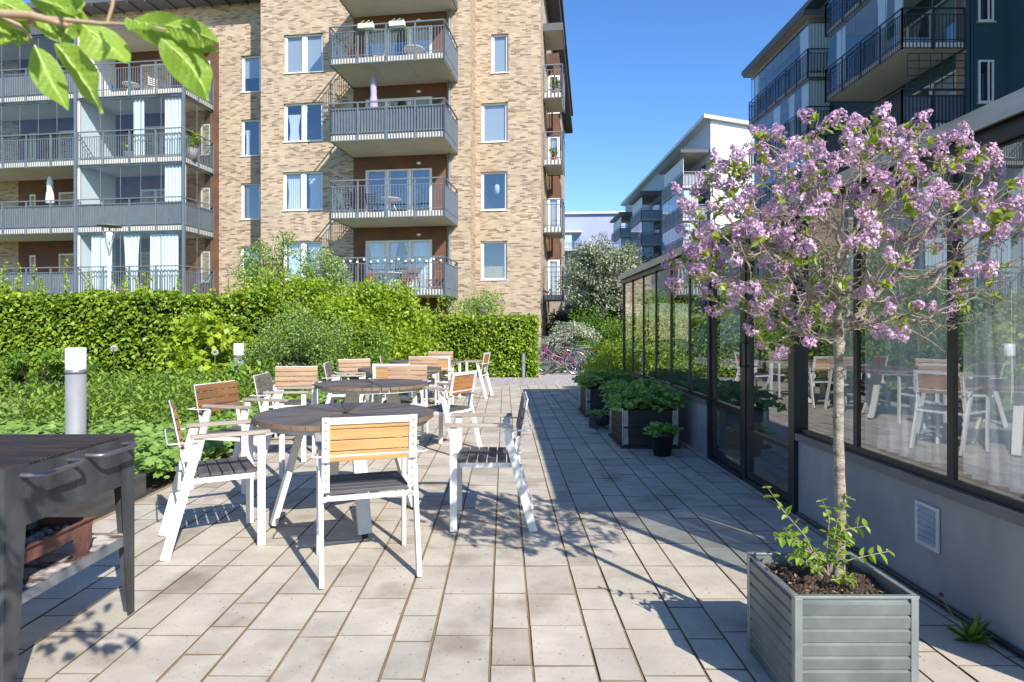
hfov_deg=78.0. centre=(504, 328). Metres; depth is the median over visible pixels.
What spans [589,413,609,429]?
grow bag
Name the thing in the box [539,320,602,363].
dogwood shrub
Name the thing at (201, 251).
window
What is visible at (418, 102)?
balcony door
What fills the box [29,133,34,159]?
window
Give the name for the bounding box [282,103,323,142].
window
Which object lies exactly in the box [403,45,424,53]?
balcony table
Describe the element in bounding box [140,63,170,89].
balcony door
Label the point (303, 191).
window
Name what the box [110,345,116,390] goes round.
allium flower
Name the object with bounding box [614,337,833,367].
alley path
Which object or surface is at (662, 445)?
flower pot
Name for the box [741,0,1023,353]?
apartment building
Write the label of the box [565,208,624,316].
apartment building
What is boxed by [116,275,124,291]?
potted plant
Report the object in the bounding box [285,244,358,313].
serviceberry tree
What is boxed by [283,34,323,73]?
window
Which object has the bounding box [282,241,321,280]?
window
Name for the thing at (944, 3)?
balcony door
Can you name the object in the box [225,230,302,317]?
serviceberry tree
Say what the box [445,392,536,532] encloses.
terrace chair
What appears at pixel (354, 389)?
round table
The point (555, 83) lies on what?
potted plant
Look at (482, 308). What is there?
lilac bush
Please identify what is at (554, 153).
potted plant
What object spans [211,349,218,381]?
allium flower
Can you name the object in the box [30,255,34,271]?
window
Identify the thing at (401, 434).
terrace chair
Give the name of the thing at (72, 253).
balcony door
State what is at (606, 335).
dogwood shrub
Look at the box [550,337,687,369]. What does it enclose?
spirea shrub
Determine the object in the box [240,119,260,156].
window
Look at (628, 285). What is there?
window pane
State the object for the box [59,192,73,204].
balcony door
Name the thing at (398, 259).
string lights
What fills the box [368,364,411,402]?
terrace chair
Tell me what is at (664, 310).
evergreen shrub
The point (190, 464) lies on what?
terrace chair
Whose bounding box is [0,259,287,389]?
clipped hedge
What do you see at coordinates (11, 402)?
lawn grass
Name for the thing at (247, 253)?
window
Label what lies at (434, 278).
balcony chair
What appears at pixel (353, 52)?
balcony chair
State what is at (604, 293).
flowering tree
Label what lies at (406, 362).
round table
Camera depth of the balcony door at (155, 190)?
29.87 m
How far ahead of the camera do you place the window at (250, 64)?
29.42 m
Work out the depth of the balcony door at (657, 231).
76.26 m
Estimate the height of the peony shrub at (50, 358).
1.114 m
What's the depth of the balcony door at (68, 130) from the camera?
30.57 m
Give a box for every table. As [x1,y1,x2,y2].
[0,433,137,681]
[122,81,139,90]
[252,402,433,537]
[316,379,427,447]
[358,366,440,419]
[378,272,401,280]
[380,197,400,210]
[390,360,457,403]
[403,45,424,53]
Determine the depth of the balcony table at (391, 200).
25.25 m
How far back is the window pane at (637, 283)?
9.76 m
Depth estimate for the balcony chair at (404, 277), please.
25.41 m
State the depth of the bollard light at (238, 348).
10.93 m
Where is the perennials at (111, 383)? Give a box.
[0,366,202,421]
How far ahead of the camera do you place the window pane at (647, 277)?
9.14 m
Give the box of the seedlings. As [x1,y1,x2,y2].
[586,408,609,415]
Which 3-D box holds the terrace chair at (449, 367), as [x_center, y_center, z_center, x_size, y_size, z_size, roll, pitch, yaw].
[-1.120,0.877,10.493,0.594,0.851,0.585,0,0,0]
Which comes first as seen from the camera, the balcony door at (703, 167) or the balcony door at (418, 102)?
the balcony door at (418, 102)
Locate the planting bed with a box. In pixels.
[0,397,344,494]
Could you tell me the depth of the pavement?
3.22 m
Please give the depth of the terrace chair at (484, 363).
11.75 m
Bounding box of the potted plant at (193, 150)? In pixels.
[186,129,202,161]
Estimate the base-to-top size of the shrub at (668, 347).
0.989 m
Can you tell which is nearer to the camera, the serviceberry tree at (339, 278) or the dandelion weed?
the dandelion weed
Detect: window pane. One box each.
[624,281,631,370]
[633,276,642,374]
[644,274,649,376]
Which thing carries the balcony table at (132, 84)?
on the apartment building at (458, 131)
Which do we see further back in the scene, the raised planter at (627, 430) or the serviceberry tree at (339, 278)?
the serviceberry tree at (339, 278)
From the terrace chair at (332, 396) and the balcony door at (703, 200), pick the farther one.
the balcony door at (703, 200)
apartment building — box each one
[0,0,572,358]
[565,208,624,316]
[610,114,753,342]
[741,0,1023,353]
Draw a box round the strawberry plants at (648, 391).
[598,378,689,412]
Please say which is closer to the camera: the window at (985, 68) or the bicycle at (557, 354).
the bicycle at (557, 354)
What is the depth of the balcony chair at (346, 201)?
25.03 m
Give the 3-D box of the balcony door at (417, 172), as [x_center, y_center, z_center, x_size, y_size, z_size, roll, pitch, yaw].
[-4.358,-5.590,26.826,2.877,2.120,0.886,0,0,8]
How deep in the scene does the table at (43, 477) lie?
2.49 m
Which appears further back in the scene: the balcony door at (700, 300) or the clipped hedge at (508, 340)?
the balcony door at (700, 300)
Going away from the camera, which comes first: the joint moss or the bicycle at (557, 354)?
the joint moss
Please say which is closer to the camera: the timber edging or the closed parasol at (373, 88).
the timber edging
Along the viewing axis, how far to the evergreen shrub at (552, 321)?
29.55 m
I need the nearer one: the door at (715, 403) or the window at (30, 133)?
the door at (715, 403)
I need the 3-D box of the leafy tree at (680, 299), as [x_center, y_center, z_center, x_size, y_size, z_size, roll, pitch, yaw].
[7.659,-1.414,33.007,5.176,5.543,4.173,0,0,0]
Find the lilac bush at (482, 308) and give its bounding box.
[417,286,505,322]
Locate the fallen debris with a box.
[106,493,920,680]
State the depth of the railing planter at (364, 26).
23.95 m
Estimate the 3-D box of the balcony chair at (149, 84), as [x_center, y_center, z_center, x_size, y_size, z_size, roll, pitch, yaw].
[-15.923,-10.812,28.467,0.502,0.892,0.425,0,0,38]
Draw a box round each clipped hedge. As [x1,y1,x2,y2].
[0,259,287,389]
[402,289,539,377]
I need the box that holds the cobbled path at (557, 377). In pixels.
[429,370,581,384]
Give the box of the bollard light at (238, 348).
[233,343,243,373]
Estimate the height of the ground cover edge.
0.348 m
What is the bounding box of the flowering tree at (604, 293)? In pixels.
[554,231,654,331]
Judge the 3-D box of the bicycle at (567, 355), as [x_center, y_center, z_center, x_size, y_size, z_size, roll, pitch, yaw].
[1.503,0.779,17.750,1.768,1.079,0.591,0,0,0]
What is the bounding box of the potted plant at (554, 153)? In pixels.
[548,146,557,159]
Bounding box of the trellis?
[907,53,965,90]
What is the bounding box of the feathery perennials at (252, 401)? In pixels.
[191,370,344,420]
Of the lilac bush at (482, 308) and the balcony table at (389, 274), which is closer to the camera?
the lilac bush at (482, 308)
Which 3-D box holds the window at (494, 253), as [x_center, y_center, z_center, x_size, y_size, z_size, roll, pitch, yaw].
[-0.388,-2.886,27.432,1.208,1.682,0.945,0,0,8]
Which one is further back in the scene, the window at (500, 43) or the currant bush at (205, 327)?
the window at (500, 43)
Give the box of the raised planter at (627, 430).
[608,402,679,448]
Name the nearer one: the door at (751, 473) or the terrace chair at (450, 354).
the door at (751, 473)
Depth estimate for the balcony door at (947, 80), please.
24.38 m
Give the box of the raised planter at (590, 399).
[578,383,623,416]
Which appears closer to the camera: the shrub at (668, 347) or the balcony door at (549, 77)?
the shrub at (668, 347)
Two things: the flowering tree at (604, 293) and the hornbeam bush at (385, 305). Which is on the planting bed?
the hornbeam bush at (385, 305)
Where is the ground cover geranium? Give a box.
[0,405,271,478]
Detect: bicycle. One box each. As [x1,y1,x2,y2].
[532,337,587,374]
[538,334,592,370]
[538,335,597,372]
[538,336,578,371]
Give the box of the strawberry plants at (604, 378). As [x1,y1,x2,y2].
[571,368,639,389]
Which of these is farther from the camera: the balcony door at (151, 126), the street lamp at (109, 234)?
the balcony door at (151, 126)
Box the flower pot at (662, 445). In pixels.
[650,432,674,456]
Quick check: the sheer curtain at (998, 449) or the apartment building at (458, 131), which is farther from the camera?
the apartment building at (458, 131)
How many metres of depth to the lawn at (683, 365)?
23.79 m
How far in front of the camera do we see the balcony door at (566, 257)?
103.81 m
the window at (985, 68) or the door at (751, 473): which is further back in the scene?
the window at (985, 68)
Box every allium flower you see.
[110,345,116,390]
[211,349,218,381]
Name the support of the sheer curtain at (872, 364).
hanging from the glasshouse
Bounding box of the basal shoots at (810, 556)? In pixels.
[762,485,827,577]
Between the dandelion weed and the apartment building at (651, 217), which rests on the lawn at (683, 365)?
the apartment building at (651, 217)
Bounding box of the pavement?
[17,385,1023,681]
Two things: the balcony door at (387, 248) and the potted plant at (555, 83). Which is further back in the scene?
the potted plant at (555, 83)
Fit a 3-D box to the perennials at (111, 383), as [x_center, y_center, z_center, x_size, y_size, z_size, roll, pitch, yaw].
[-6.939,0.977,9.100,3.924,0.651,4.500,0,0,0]
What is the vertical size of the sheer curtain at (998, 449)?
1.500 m
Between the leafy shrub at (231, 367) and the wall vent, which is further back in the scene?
the leafy shrub at (231, 367)
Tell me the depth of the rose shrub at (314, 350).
11.16 m
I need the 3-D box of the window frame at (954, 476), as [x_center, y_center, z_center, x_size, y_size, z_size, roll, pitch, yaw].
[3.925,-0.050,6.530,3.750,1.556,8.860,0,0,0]
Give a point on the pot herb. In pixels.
(658, 428)
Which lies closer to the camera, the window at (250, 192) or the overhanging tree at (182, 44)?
the overhanging tree at (182, 44)
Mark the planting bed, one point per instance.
(154, 484)
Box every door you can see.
[59,130,73,158]
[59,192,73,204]
[59,253,73,271]
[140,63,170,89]
[141,189,164,201]
[141,252,149,288]
[144,126,164,154]
[366,25,431,56]
[366,96,431,106]
[366,168,431,211]
[366,240,431,289]
[548,75,560,118]
[548,137,560,178]
[548,198,560,238]
[548,260,560,294]
[565,255,573,266]
[653,202,659,209]
[653,226,659,234]
[694,164,705,173]
[698,196,705,206]
[698,294,705,304]
[711,240,740,472]
[739,222,787,501]
[887,0,955,51]
[912,70,955,94]
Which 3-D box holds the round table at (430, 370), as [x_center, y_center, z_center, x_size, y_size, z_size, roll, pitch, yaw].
[-1.520,0.940,9.200,1.200,0.720,1.200,0,0,-40]
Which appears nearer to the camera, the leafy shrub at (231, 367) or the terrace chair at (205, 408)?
the terrace chair at (205, 408)
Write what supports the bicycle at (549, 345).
on the cobbled path at (557, 377)
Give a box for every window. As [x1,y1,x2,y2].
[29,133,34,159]
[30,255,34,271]
[200,124,209,155]
[200,251,209,282]
[201,187,209,209]
[240,56,260,92]
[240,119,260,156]
[240,183,260,219]
[241,246,259,281]
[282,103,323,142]
[282,171,322,211]
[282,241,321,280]
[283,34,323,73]
[480,103,508,142]
[480,172,507,210]
[480,241,506,280]
[490,34,508,73]
[976,0,995,22]
[976,60,993,103]
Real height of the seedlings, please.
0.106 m
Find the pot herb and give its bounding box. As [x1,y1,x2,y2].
[642,421,683,437]
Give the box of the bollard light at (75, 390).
[65,347,86,433]
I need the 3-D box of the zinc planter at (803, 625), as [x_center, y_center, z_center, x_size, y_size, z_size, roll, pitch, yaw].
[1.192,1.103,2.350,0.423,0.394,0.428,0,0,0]
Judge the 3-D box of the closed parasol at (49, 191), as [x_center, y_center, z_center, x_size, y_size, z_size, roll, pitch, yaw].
[-20.832,-5.730,28.973,0.400,2.550,0.400,0,0,0]
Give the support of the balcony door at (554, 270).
in the apartment building at (458, 131)
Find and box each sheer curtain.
[839,195,881,444]
[877,163,980,474]
[970,161,1023,493]
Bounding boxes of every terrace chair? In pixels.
[158,400,270,560]
[187,380,288,493]
[250,372,317,461]
[267,366,321,436]
[311,414,427,588]
[322,361,367,403]
[334,358,382,402]
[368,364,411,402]
[379,365,431,440]
[403,356,441,411]
[412,370,481,449]
[419,356,454,404]
[427,351,452,394]
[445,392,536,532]
[458,352,493,398]
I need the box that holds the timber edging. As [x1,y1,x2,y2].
[47,474,145,520]
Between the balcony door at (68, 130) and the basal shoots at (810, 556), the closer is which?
the basal shoots at (810, 556)
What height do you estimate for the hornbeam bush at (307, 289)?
2.736 m
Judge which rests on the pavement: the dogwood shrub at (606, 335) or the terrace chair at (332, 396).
the terrace chair at (332, 396)
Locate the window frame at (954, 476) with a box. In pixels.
[623,133,1023,511]
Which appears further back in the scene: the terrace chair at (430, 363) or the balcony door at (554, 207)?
the balcony door at (554, 207)
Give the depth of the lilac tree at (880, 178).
2.28 m
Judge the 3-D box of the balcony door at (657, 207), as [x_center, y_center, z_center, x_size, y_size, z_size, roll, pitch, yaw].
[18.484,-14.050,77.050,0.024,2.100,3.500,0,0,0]
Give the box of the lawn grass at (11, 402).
[0,394,55,414]
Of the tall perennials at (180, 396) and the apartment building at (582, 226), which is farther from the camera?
the apartment building at (582, 226)
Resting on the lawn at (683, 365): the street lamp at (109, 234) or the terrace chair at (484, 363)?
the street lamp at (109, 234)
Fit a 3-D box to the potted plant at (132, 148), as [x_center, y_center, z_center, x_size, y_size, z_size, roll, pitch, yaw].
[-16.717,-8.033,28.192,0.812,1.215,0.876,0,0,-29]
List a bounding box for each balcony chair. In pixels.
[144,76,154,89]
[343,193,356,212]
[348,44,360,57]
[365,192,379,211]
[368,270,379,286]
[400,271,412,286]
[407,267,419,288]
[425,269,440,288]
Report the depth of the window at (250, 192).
29.40 m
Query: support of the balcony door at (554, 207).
in the apartment building at (458, 131)
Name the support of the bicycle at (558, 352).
on the cobbled path at (557, 377)
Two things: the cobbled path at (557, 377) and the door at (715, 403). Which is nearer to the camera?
the door at (715, 403)
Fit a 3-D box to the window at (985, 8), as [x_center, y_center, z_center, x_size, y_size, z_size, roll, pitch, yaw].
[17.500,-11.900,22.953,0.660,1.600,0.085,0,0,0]
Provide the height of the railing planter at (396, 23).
0.315 m
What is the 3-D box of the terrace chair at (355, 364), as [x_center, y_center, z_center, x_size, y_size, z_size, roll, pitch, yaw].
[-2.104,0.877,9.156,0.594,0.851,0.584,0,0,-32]
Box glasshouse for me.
[618,87,1023,658]
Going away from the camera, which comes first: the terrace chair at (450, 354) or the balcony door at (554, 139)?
the terrace chair at (450, 354)
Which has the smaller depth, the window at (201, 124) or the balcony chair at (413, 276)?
the balcony chair at (413, 276)
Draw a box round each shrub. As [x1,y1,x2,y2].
[0,344,107,398]
[216,357,287,388]
[227,297,355,385]
[296,315,398,379]
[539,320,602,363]
[545,310,581,352]
[548,282,696,351]
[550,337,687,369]
[568,305,622,356]
[576,337,667,386]
[588,341,687,362]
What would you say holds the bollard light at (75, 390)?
on the planting bed
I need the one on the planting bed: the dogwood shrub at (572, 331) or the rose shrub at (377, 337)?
the rose shrub at (377, 337)
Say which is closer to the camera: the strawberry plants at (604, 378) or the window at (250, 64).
the strawberry plants at (604, 378)
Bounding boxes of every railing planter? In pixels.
[358,20,373,29]
[389,18,404,27]
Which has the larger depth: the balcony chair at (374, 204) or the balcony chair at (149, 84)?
the balcony chair at (149, 84)
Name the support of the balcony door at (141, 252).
in the apartment building at (458, 131)
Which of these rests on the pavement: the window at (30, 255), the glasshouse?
the glasshouse
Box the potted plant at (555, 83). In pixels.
[548,75,561,92]
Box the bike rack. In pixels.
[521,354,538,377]
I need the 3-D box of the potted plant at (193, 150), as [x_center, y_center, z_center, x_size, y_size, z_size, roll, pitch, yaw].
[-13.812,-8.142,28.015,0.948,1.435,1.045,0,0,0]
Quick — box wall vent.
[915,500,939,553]
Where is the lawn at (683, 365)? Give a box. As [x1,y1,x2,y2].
[7,336,828,400]
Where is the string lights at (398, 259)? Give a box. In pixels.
[330,258,441,262]
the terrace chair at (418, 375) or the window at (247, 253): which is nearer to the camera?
the terrace chair at (418, 375)
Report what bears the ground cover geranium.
on the planting bed
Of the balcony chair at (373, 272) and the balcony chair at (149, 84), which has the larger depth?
the balcony chair at (149, 84)
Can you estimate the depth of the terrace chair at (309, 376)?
7.53 m
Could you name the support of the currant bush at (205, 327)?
on the planting bed
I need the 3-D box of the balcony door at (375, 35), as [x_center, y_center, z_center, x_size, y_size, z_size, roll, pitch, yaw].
[-4.358,-11.510,26.826,2.877,2.120,0.886,0,0,8]
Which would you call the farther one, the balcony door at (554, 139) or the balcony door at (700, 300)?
the balcony door at (700, 300)
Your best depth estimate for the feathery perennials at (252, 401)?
7.66 m
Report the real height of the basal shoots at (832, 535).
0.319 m
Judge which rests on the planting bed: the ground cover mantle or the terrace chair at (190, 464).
the ground cover mantle
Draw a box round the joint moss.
[103,437,753,680]
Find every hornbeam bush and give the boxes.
[220,266,369,365]
[313,275,439,366]
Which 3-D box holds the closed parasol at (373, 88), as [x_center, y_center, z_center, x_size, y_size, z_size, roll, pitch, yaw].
[-5.146,-8.725,24.859,0.400,2.600,0.400,0,0,0]
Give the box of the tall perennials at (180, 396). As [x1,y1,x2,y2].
[0,362,322,431]
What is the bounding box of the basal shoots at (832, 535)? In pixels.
[816,493,894,587]
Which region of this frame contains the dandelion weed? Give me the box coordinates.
[938,592,994,643]
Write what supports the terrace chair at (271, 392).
on the pavement
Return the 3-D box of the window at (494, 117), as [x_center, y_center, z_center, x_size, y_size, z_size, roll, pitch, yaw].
[-0.406,-8.786,27.154,1.221,1.709,0.391,0,0,8]
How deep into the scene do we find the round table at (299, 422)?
4.16 m
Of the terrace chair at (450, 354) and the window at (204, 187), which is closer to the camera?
the terrace chair at (450, 354)
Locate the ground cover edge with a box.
[240,389,344,412]
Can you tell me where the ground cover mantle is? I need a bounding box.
[0,401,134,433]
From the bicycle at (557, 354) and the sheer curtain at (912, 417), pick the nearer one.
the sheer curtain at (912, 417)
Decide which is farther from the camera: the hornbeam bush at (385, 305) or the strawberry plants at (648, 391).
the hornbeam bush at (385, 305)
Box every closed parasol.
[45,175,54,204]
[369,73,377,106]
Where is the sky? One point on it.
(643, 73)
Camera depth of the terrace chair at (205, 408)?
5.23 m
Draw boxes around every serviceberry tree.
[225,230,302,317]
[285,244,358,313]
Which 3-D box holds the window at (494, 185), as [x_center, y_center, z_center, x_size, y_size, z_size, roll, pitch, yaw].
[-0.382,-5.857,27.431,1.222,1.682,0.945,0,0,8]
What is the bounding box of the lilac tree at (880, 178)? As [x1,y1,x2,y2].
[660,101,1023,577]
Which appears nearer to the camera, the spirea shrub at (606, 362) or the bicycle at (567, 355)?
the spirea shrub at (606, 362)
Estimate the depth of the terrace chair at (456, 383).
6.66 m
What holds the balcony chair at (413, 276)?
on the apartment building at (458, 131)
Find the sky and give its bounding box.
[22,0,807,211]
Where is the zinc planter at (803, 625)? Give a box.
[746,552,919,681]
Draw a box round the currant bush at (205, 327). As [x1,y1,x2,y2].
[155,307,256,381]
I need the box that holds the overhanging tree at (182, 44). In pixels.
[0,0,217,113]
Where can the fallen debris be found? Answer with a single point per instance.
(462, 585)
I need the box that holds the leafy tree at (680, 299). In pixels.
[612,248,700,340]
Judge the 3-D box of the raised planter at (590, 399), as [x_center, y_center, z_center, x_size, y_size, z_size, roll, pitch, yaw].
[1.535,1.083,9.680,0.710,0.435,0.860,0,0,0]
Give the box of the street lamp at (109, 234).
[96,224,121,289]
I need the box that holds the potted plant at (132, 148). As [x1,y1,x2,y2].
[119,138,133,156]

